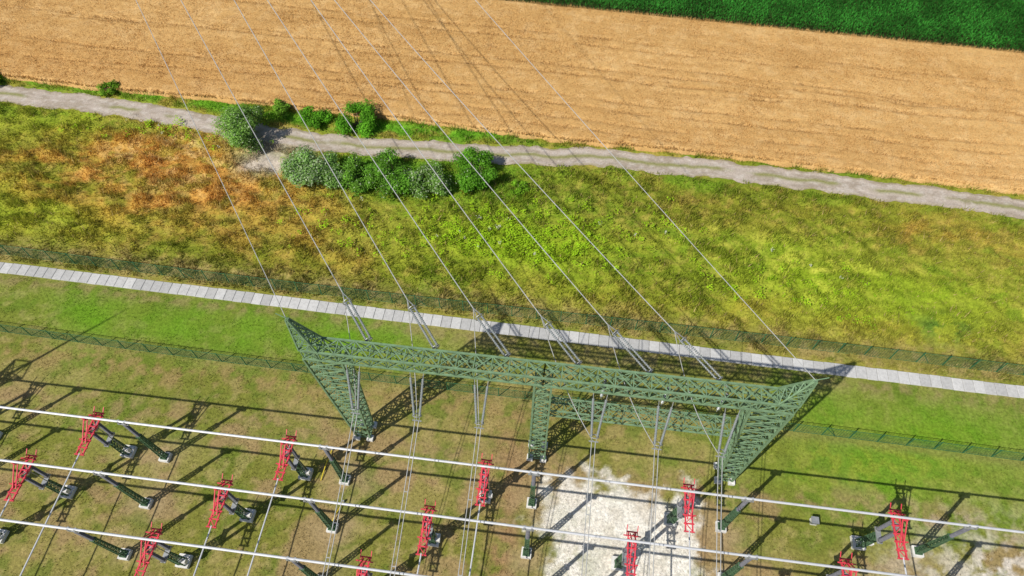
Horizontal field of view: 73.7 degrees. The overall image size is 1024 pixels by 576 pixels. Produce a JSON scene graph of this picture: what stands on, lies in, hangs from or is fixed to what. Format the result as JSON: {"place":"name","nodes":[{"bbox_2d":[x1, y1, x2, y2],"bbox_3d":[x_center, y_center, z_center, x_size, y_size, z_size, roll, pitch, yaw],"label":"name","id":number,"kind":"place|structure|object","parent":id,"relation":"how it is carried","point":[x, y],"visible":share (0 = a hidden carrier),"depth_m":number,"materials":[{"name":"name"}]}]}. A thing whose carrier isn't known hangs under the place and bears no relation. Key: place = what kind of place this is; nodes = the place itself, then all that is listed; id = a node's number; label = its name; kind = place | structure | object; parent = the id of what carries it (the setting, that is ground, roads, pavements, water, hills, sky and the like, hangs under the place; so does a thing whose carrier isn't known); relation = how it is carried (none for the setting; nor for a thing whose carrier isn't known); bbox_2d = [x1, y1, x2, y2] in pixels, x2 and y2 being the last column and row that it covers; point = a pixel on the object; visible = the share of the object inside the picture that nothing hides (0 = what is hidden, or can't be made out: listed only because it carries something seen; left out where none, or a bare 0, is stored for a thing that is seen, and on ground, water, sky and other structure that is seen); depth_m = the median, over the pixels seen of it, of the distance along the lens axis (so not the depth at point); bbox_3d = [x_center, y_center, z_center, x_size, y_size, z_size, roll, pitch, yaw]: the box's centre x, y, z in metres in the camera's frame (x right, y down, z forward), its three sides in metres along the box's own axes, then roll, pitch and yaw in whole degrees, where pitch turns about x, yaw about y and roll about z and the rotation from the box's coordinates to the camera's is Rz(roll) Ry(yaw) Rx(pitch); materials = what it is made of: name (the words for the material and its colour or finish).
{"place":"outdoors","nodes":[
{"label":"outdoors","id":0,"kind":"place"},
{"bbox_2d":[279,143,329,187],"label":"bush","id":1,"kind":"object","parent":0,"point":[297,168],"visible":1,"depth_m":77.92,"materials":[{"name":"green plant"}]},
{"bbox_2d":[0,0,1023,575],"bbox_3d":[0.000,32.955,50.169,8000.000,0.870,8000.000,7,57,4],"label":"ground","id":2,"kind":"structure","parent":0,"point":[86,392],"depth_m":65.11,"materials":[{"name":"green plant"}]},
{"bbox_2d":[0,529,9,543],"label":"pantograph disconnector","id":3,"kind":"object","parent":2,"relation":"on","point":[3,534],"visible":1,"depth_m":57.70,"materials":[{"name":"red metal"}]},
{"bbox_2d":[4,448,77,501],"bbox_3d":[-38.812,16.219,56.156,1.365,8.520,4.069,7,57,4],"label":"pantograph disconnector","id":4,"kind":"object","parent":2,"relation":"on","point":[68,491],"visible":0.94,"depth_m":55.05,"materials":[{"name":"red paint"}]},
{"bbox_2d":[0,499,9,517],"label":"cross busbar tube","id":5,"kind":"object","parent":4,"relation":"attached to","point":[4,508],"visible":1,"depth_m":52.52,"materials":[{"name":"metal"}]},
{"bbox_2d":[66,527,132,560],"bbox_3d":[-32.277,20.004,53.574,0.904,8.680,0.850,7,57,4],"label":"busbar support","id":6,"kind":"object","parent":2,"relation":"on","point":[123,553],"visible":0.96,"depth_m":54.57,"materials":[{"name":"green metal"}]},
{"bbox_2d":[0,518,426,575],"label":"tubular busbar","id":7,"kind":"object","parent":6,"relation":"attached to","point":[209,547],"visible":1,"depth_m":49.22,"materials":[{"name":"metal"}]},
{"bbox_2d":[74,406,137,458],"bbox_3d":[-34.626,13.160,58.165,1.366,8.520,4.069,7,57,4],"label":"pantograph disconnector","id":8,"kind":"object","parent":2,"relation":"on","point":[128,451],"visible":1,"depth_m":57.22,"materials":[{"name":"red paint"}]},
{"bbox_2d":[20,453,79,575],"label":"cross busbar tube","id":9,"kind":"object","parent":8,"relation":"attached to","point":[49,515],"visible":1,"depth_m":52.24,"materials":[{"name":"metal"}]},
{"bbox_2d":[96,79,120,96],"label":"bush","id":10,"kind":"object","parent":2,"relation":"on","point":[110,90],"visible":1,"depth_m":87.68,"materials":[{"name":"green plant"}]},
{"bbox_2d":[92,470,153,509],"bbox_3d":[-31.750,16.479,55.889,0.904,8.680,0.850,7,57,4],"label":"busbar support","id":11,"kind":"object","parent":2,"relation":"on","point":[144,502],"visible":0.98,"depth_m":56.78,"materials":[{"name":"green metal"}]},
{"bbox_2d":[0,459,912,575],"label":"tubular busbar","id":12,"kind":"object","parent":11,"relation":"on","point":[472,520],"visible":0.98,"depth_m":50.34,"materials":[{"name":"metal"}]},
{"bbox_2d":[116,420,172,462],"bbox_3d":[-31.237,13.037,58.150,0.904,8.680,0.850,7,57,4],"label":"busbar support","id":13,"kind":"object","parent":2,"relation":"on","point":[163,456],"visible":1,"depth_m":58.98,"materials":[{"name":"green metal"}]},
{"bbox_2d":[0,406,1023,533],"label":"tubular busbar","id":14,"kind":"object","parent":13,"relation":"on","point":[553,474],"visible":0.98,"depth_m":52.32,"materials":[{"name":"metal"}]},
{"bbox_2d":[134,522,192,575],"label":"pantograph disconnector","id":15,"kind":"object","parent":2,"relation":"on","point":[182,560],"visible":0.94,"depth_m":51.76,"materials":[{"name":"red paint"}]},
{"bbox_2d":[206,473,255,527],"bbox_3d":[-22.637,17.906,55.048,1.366,8.520,4.069,7,57,4],"label":"pantograph disconnector","id":16,"kind":"object","parent":2,"relation":"on","point":[246,515],"visible":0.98,"depth_m":53.71,"materials":[{"name":"red paint"}]},
{"bbox_2d":[193,526,211,575],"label":"cross busbar tube","id":17,"kind":"object","parent":16,"relation":"attached to","point":[202,551],"visible":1,"depth_m":50.75,"materials":[{"name":"metal"}]},
{"bbox_2d":[211,103,263,154],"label":"bush","id":18,"kind":"object","parent":2,"relation":"on","point":[238,130],"visible":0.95,"depth_m":80.52,"materials":[{"name":"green plant"}]},
{"bbox_2d":[272,97,290,118],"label":"bush","id":19,"kind":"object","parent":2,"relation":"on","point":[281,107],"visible":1,"depth_m":85.30,"materials":[{"name":"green plant"}]},
{"bbox_2d":[273,429,313,480],"bbox_3d":[-18.253,14.867,57.044,1.366,8.520,4.069,7,57,4],"label":"pantograph disconnector","id":20,"kind":"object","parent":2,"relation":"on","point":[305,473],"visible":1,"depth_m":55.71,"materials":[{"name":"red paint"}]},
{"bbox_2d":[247,478,278,575],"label":"cross busbar tube","id":21,"kind":"object","parent":20,"relation":"attached to","point":[262,528],"visible":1,"depth_m":51.72,"materials":[{"name":"metal"}]},
{"bbox_2d":[286,556,323,575],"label":"busbar support","id":22,"kind":"object","parent":2,"relation":"on","point":[305,570],"visible":0.94,"depth_m":51.51,"materials":[{"name":"green metal"}]},
{"bbox_2d":[297,104,334,129],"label":"bush","id":23,"kind":"object","parent":2,"relation":"on","point":[319,117],"visible":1,"depth_m":83.93,"materials":[{"name":"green plant"}]},
{"bbox_2d":[303,497,338,533],"bbox_3d":[-15.278,18.197,54.761,0.904,8.680,0.850,7,57,4],"label":"busbar support","id":24,"kind":"object","parent":2,"relation":"on","point":[323,516],"visible":0.96,"depth_m":55.56,"materials":[{"name":"green metal"}]},
{"bbox_2d":[320,449,332,480],"bbox_3d":[-16.607,15.787,61.181,0.159,0.393,2.994,10,57,6],"label":"grounding cable","id":25,"kind":"object","parent":2,"relation":"on","point":[325,465],"visible":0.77,"depth_m":60.92,"materials":[{"name":"yellow paint"}]},
{"bbox_2d":[317,150,345,189],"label":"bush","id":26,"kind":"object","parent":2,"relation":"on","point":[328,178],"visible":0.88,"depth_m":78.22,"materials":[{"name":"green plant"}]},
{"bbox_2d":[318,444,350,485],"bbox_3d":[-14.764,14.755,57.022,0.904,8.680,0.850,7,57,4],"label":"busbar support","id":27,"kind":"object","parent":2,"relation":"on","point":[334,463],"visible":0.95,"depth_m":57.45,"materials":[{"name":"green metal"}]},
{"bbox_2d":[334,98,376,138],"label":"bush","id":28,"kind":"object","parent":2,"relation":"on","point":[366,124],"visible":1,"depth_m":83.21,"materials":[{"name":"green plant"}]},
{"bbox_2d":[338,150,382,195],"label":"bush","id":29,"kind":"object","parent":2,"relation":"on","point":[356,181],"visible":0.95,"depth_m":78.15,"materials":[{"name":"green plant"}]},
{"bbox_2d":[356,549,372,575],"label":"pantograph disconnector","id":30,"kind":"object","parent":2,"relation":"on","point":[360,572],"visible":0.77,"depth_m":50.24,"materials":[{"name":"red paint"}]},
{"bbox_2d":[360,147,412,199],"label":"bush","id":31,"kind":"object","parent":2,"relation":"on","point":[396,180],"visible":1,"depth_m":77.24,"materials":[{"name":"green plant"}]},
{"bbox_2d":[416,499,440,555],"bbox_3d":[-6.562,19.582,53.947,1.365,8.520,4.069,7,57,4],"label":"pantograph disconnector","id":32,"kind":"object","parent":2,"relation":"on","point":[432,537],"visible":1,"depth_m":52.22,"materials":[{"name":"red paint"}]},
{"bbox_2d":[417,553,421,573],"bbox_3d":[-8.134,29.054,44.656,0.120,0.170,22.450,6,57,4],"label":"cross busbar tube","id":33,"kind":"object","parent":32,"relation":"attached to","point":[419,563],"visible":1,"depth_m":50.31,"materials":[{"name":"metal"}]},
{"bbox_2d":[405,159,456,199],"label":"bush","id":34,"kind":"object","parent":2,"relation":"on","point":[433,182],"visible":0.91,"depth_m":77.41,"materials":[{"name":"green plant"}]},
{"bbox_2d":[450,146,498,194],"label":"bush","id":35,"kind":"object","parent":2,"relation":"on","point":[470,178],"visible":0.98,"depth_m":77.89,"materials":[{"name":"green plant"}]},
{"bbox_2d":[475,453,493,506],"bbox_3d":[-2.277,16.533,55.949,1.365,8.520,4.069,7,57,4],"label":"pantograph disconnector","id":36,"kind":"object","parent":2,"relation":"on","point":[484,495],"visible":0.99,"depth_m":54.09,"materials":[{"name":"red paint"}]},
{"bbox_2d":[469,504,480,575],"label":"cross busbar tube","id":37,"kind":"object","parent":36,"relation":"attached to","point":[474,541],"visible":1,"depth_m":51.16,"materials":[{"name":"metal"}]},
{"bbox_2d":[59,112,914,331],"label":"broadleaf weeds","id":38,"kind":"object","parent":2,"relation":"on","point":[458,230],"visible":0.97,"depth_m":74.89,"materials":[{"name":"green plant"}]},
{"bbox_2d":[0,77,1023,383],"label":"meadow grass","id":39,"kind":"structure","parent":2,"relation":"on","point":[72,161],"depth_m":75.49,"materials":[{"name":"green plant"}]},
{"bbox_2d":[0,245,1023,374],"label":"fence","id":40,"kind":"object","parent":2,"relation":"on","point":[94,262],"visible":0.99,"depth_m":69.11,"materials":[{"name":"metal"}]},
{"bbox_2d":[0,324,1023,460],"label":"fence","id":41,"kind":"object","parent":2,"relation":"on","point":[22,329],"visible":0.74,"depth_m":64.69,"materials":[{"name":"metal"}]},
{"bbox_2d":[521,525,533,559],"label":"busbar support","id":42,"kind":"object","parent":2,"relation":"on","point":[526,551],"visible":0.98,"depth_m":54.94,"materials":[{"name":"green metal"}]},
{"bbox_2d":[526,470,539,508],"bbox_3d":[1.708,16.473,55.893,0.904,8.680,0.850,7,57,4],"label":"busbar support","id":43,"kind":"object","parent":2,"relation":"on","point":[531,501],"visible":0.99,"depth_m":56.83,"materials":[{"name":"green metal"}]},
{"bbox_2d":[275,313,828,485],"bbox_3d":[2.240,9.277,53.445,36.724,20.674,1.858,6,57,4],"label":"portal gantry","id":44,"kind":"object","parent":2,"relation":"on","point":[741,423],"visible":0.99,"depth_m":48.97,"materials":[{"name":"green metal"}]},
{"bbox_2d":[136,0,285,316],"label":"earth wire","id":45,"kind":"object","parent":44,"relation":"attached to","point":[214,166],"visible":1,"depth_m":50.17,"materials":[{"name":"grey metal"}]},
{"bbox_2d":[346,365,360,414],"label":"suspension insulator string","id":46,"kind":"object","parent":44,"relation":"attached to","point":[358,394],"visible":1,"depth_m":50.42,"materials":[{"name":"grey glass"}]},
{"bbox_2d":[322,294,357,575],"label":"dropper conductor","id":47,"kind":"object","parent":46,"relation":"hanging from","point":[343,468],"visible":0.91,"depth_m":49.98,"materials":[{"name":"metal"}]},
{"bbox_2d":[181,0,342,292],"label":"overhead conductor","id":48,"kind":"object","parent":47,"relation":"attached to","point":[265,153],"visible":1,"depth_m":59.27,"materials":[{"name":"metal"}]},
{"bbox_2d":[342,293,373,348],"bbox_3d":[-11.484,2.388,50.977,0.779,0.794,5.607,-28,61,-17],"label":"tension insulator string","id":49,"kind":"object","parent":44,"relation":"attached to","point":[359,319],"visible":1,"depth_m":50.99,"materials":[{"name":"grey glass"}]},
{"bbox_2d":[409,374,423,421],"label":"suspension insulator string","id":50,"kind":"object","parent":44,"relation":"attached to","point":[412,399],"visible":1,"depth_m":50.10,"materials":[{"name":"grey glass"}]},
{"bbox_2d":[390,302,418,575],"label":"dropper conductor","id":51,"kind":"object","parent":50,"relation":"attached to","point":[407,469],"visible":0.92,"depth_m":49.81,"materials":[{"name":"metal"}]},
{"bbox_2d":[407,299,439,353],"bbox_3d":[-6.506,2.897,50.643,0.779,0.794,5.607,-27,61,-17],"label":"tension insulator string","id":52,"kind":"object","parent":44,"relation":"attached to","point":[427,329],"visible":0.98,"depth_m":50.62,"materials":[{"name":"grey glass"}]},
{"bbox_2d":[473,379,488,428],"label":"suspension insulator string","id":53,"kind":"object","parent":44,"relation":"attached to","point":[475,406],"visible":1,"depth_m":49.75,"materials":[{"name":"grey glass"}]},
{"bbox_2d":[458,310,480,575],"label":"dropper conductor","id":54,"kind":"object","parent":53,"relation":"hanging from","point":[471,471],"visible":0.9,"depth_m":49.58,"materials":[{"name":"metal"}]},
{"bbox_2d":[473,308,513,364],"bbox_3d":[-1.354,3.501,50.246,0.779,0.794,5.607,-30,62,-18],"label":"tension insulator string","id":55,"kind":"object","parent":44,"relation":"attached to","point":[490,335],"visible":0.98,"depth_m":50.31,"materials":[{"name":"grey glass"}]},
{"bbox_2d":[267,0,472,307],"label":"overhead conductor","id":56,"kind":"object","parent":55,"relation":"attached to","point":[373,160],"visible":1,"depth_m":56.62,"materials":[{"name":"metal"}]},
{"bbox_2d":[541,316,582,364],"bbox_3d":[3.770,4.059,49.880,0.779,0.794,5.607,-31,62,-18],"label":"tension insulator string","id":57,"kind":"object","parent":44,"relation":"attached to","point":[563,341],"visible":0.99,"depth_m":49.93,"materials":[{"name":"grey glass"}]},
{"bbox_2d":[311,0,540,315],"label":"overhead conductor","id":58,"kind":"object","parent":57,"relation":"attached to","point":[428,163],"visible":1,"depth_m":56.33,"materials":[{"name":"metal"}]},
{"bbox_2d":[589,393,607,442],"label":"suspension insulator string","id":59,"kind":"object","parent":44,"relation":"attached to","point":[600,422],"visible":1,"depth_m":49.19,"materials":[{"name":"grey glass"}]},
{"bbox_2d":[541,318,595,575],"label":"dropper conductor","id":60,"kind":"object","parent":59,"relation":"hanging from","point":[588,477],"visible":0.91,"depth_m":49.22,"materials":[{"name":"metal"}]},
{"bbox_2d":[607,324,653,372],"bbox_3d":[8.768,4.622,49.510,0.778,0.794,5.607,-32,62,-19],"label":"tension insulator string","id":61,"kind":"object","parent":44,"relation":"attached to","point":[635,358],"visible":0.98,"depth_m":49.55,"materials":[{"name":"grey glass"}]},
{"bbox_2d":[334,0,606,323],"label":"overhead conductor","id":62,"kind":"object","parent":61,"relation":"attached to","point":[476,170],"visible":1,"depth_m":56.87,"materials":[{"name":"metal"}]},
{"bbox_2d":[475,0,814,378],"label":"earth wire","id":63,"kind":"object","parent":44,"relation":"attached to","point":[649,196],"visible":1,"depth_m":48.81,"materials":[{"name":"grey metal"}]},
{"bbox_2d":[652,400,673,449],"bbox_3d":[10.672,9.831,48.833,1.112,3.845,2.212,7,57,4],"label":"suspension insulator string","id":64,"kind":"object","parent":44,"relation":"attached to","point":[665,428],"visible":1,"depth_m":48.87,"materials":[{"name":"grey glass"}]},
{"bbox_2d":[608,327,658,575],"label":"dropper conductor","id":65,"kind":"object","parent":64,"relation":"hanging from","point":[652,483],"visible":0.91,"depth_m":48.94,"materials":[{"name":"metal"}]},
{"bbox_2d":[674,331,728,388],"bbox_3d":[13.646,5.120,49.183,0.779,0.794,5.607,-32,62,-19],"label":"tension insulator string","id":66,"kind":"object","parent":44,"relation":"attached to","point":[696,357],"visible":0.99,"depth_m":49.24,"materials":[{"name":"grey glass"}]},
{"bbox_2d":[715,408,739,457],"bbox_3d":[15.237,10.307,48.520,1.112,3.845,2.212,7,57,4],"label":"suspension insulator string","id":67,"kind":"object","parent":44,"relation":"attached to","point":[730,435],"visible":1,"depth_m":48.54,"materials":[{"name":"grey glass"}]},
{"bbox_2d":[674,332,722,575],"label":"dropper conductor","id":68,"kind":"object","parent":67,"relation":"hanging from","point":[717,484],"visible":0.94,"depth_m":48.71,"materials":[{"name":"metal"}]},
{"bbox_2d":[536,466,708,575],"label":"gravel stones","id":69,"kind":"object","parent":2,"relation":"on","point":[613,528],"visible":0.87,"depth_m":58.25,"materials":[{"name":"grey gravel"}]},
{"bbox_2d":[611,524,640,575],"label":"pantograph disconnector","id":70,"kind":"object","parent":2,"relation":"on","point":[621,560],"visible":0.99,"depth_m":51.41,"materials":[{"name":"red paint"}]},
{"bbox_2d":[663,477,697,532],"bbox_3d":[13.600,18.189,54.862,1.365,8.520,4.069,7,57,4],"label":"pantograph disconnector","id":71,"kind":"object","parent":2,"relation":"on","point":[674,516],"visible":0.99,"depth_m":53.48,"materials":[{"name":"red paint"}]},
{"bbox_2d":[688,530,690,575],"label":"cross busbar tube","id":72,"kind":"object","parent":71,"relation":"attached to","point":[689,556],"visible":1,"depth_m":50.48,"materials":[{"name":"metal"}]},
{"bbox_2d":[715,496,753,532],"bbox_3d":[17.783,18.149,54.792,0.904,8.680,0.850,7,57,4],"label":"busbar support","id":73,"kind":"object","parent":2,"relation":"on","point":[733,513],"visible":1,"depth_m":55.50,"materials":[{"name":"green metal"}]},
{"bbox_2d":[717,554,757,575],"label":"busbar support","id":74,"kind":"object","parent":2,"relation":"on","point":[735,569],"visible":1,"depth_m":52.07,"materials":[{"name":"green metal"}]},
{"bbox_2d":[809,516,818,525],"bbox_3d":[25.789,19.944,58.339,0.620,0.780,0.620,7,57,4],"label":"junction box","id":75,"kind":"object","parent":2,"relation":"on","point":[813,520],"visible":1,"depth_m":58.09,"materials":[{"name":"metal"}]},
{"bbox_2d":[826,551,857,575],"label":"pantograph disconnector","id":76,"kind":"object","parent":2,"relation":"on","point":[841,572],"visible":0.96,"depth_m":50.27,"materials":[{"name":"red paint"}]},
{"bbox_2d":[850,502,908,559],"bbox_3d":[29.179,19.814,53.794,1.365,8.520,4.069,7,57,4],"label":"pantograph disconnector","id":77,"kind":"object","parent":2,"relation":"on","point":[862,543],"visible":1,"depth_m":52.95,"materials":[{"name":"red paint"}]},
{"bbox_2d":[902,557,906,574],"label":"cross busbar tube","id":78,"kind":"object","parent":77,"relation":"attached to","point":[904,566],"visible":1,"depth_m":50.21,"materials":[{"name":"metal"}]},
{"bbox_2d":[910,524,978,557],"bbox_3d":[33.859,19.826,53.691,0.904,8.680,0.850,7,57,4],"label":"busbar support","id":79,"kind":"object","parent":2,"relation":"on","point":[918,551],"visible":1,"depth_m":54.53,"materials":[{"name":"green metal"}]},
{"bbox_2d":[0,0,1023,194],"bbox_3d":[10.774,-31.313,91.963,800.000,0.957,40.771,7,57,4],"label":"wheat field","id":80,"kind":"structure","parent":0,"point":[516,95],"depth_m":89.29,"materials":[{"name":"beige plant"}]},
{"bbox_2d":[0,85,1023,218],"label":"dirt road","id":81,"kind":"structure","parent":0,"point":[795,179],"depth_m":82.12,"materials":[{"name":"grey gravel"}]},
{"bbox_2d":[0,262,1023,397],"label":"concrete trench path","id":82,"kind":"structure","parent":0,"point":[918,379],"depth_m":68.79,"materials":[{"name":"grey concrete"}]},
{"bbox_2d":[510,179,529,195],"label":"bush","id":83,"kind":"object","parent":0,"point":[521,188],"visible":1,"depth_m":78.53,"materials":[{"name":"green plant"}]},
{"bbox_2d":[512,0,1023,52],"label":"crop field","id":84,"kind":"structure","parent":0,"point":[792,25],"depth_m":96.82,"materials":[{"name":"green plant"}]},
{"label":"transmission tower","id":85,"kind":"object","parent":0,"visible":0},
{"bbox_2d":[234,0,406,298],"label":"overhead conductor","id":86,"kind":"object","parent":85,"relation":"attached to","point":[323,155],"visible":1,"depth_m":57.96,"materials":[{"name":"metal"}]},
{"bbox_2d":[370,0,673,330],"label":"overhead conductor","id":87,"kind":"object","parent":85,"relation":"attached to","point":[529,176],"visible":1,"depth_m":57.69,"materials":[{"name":"metal"}]}
]}

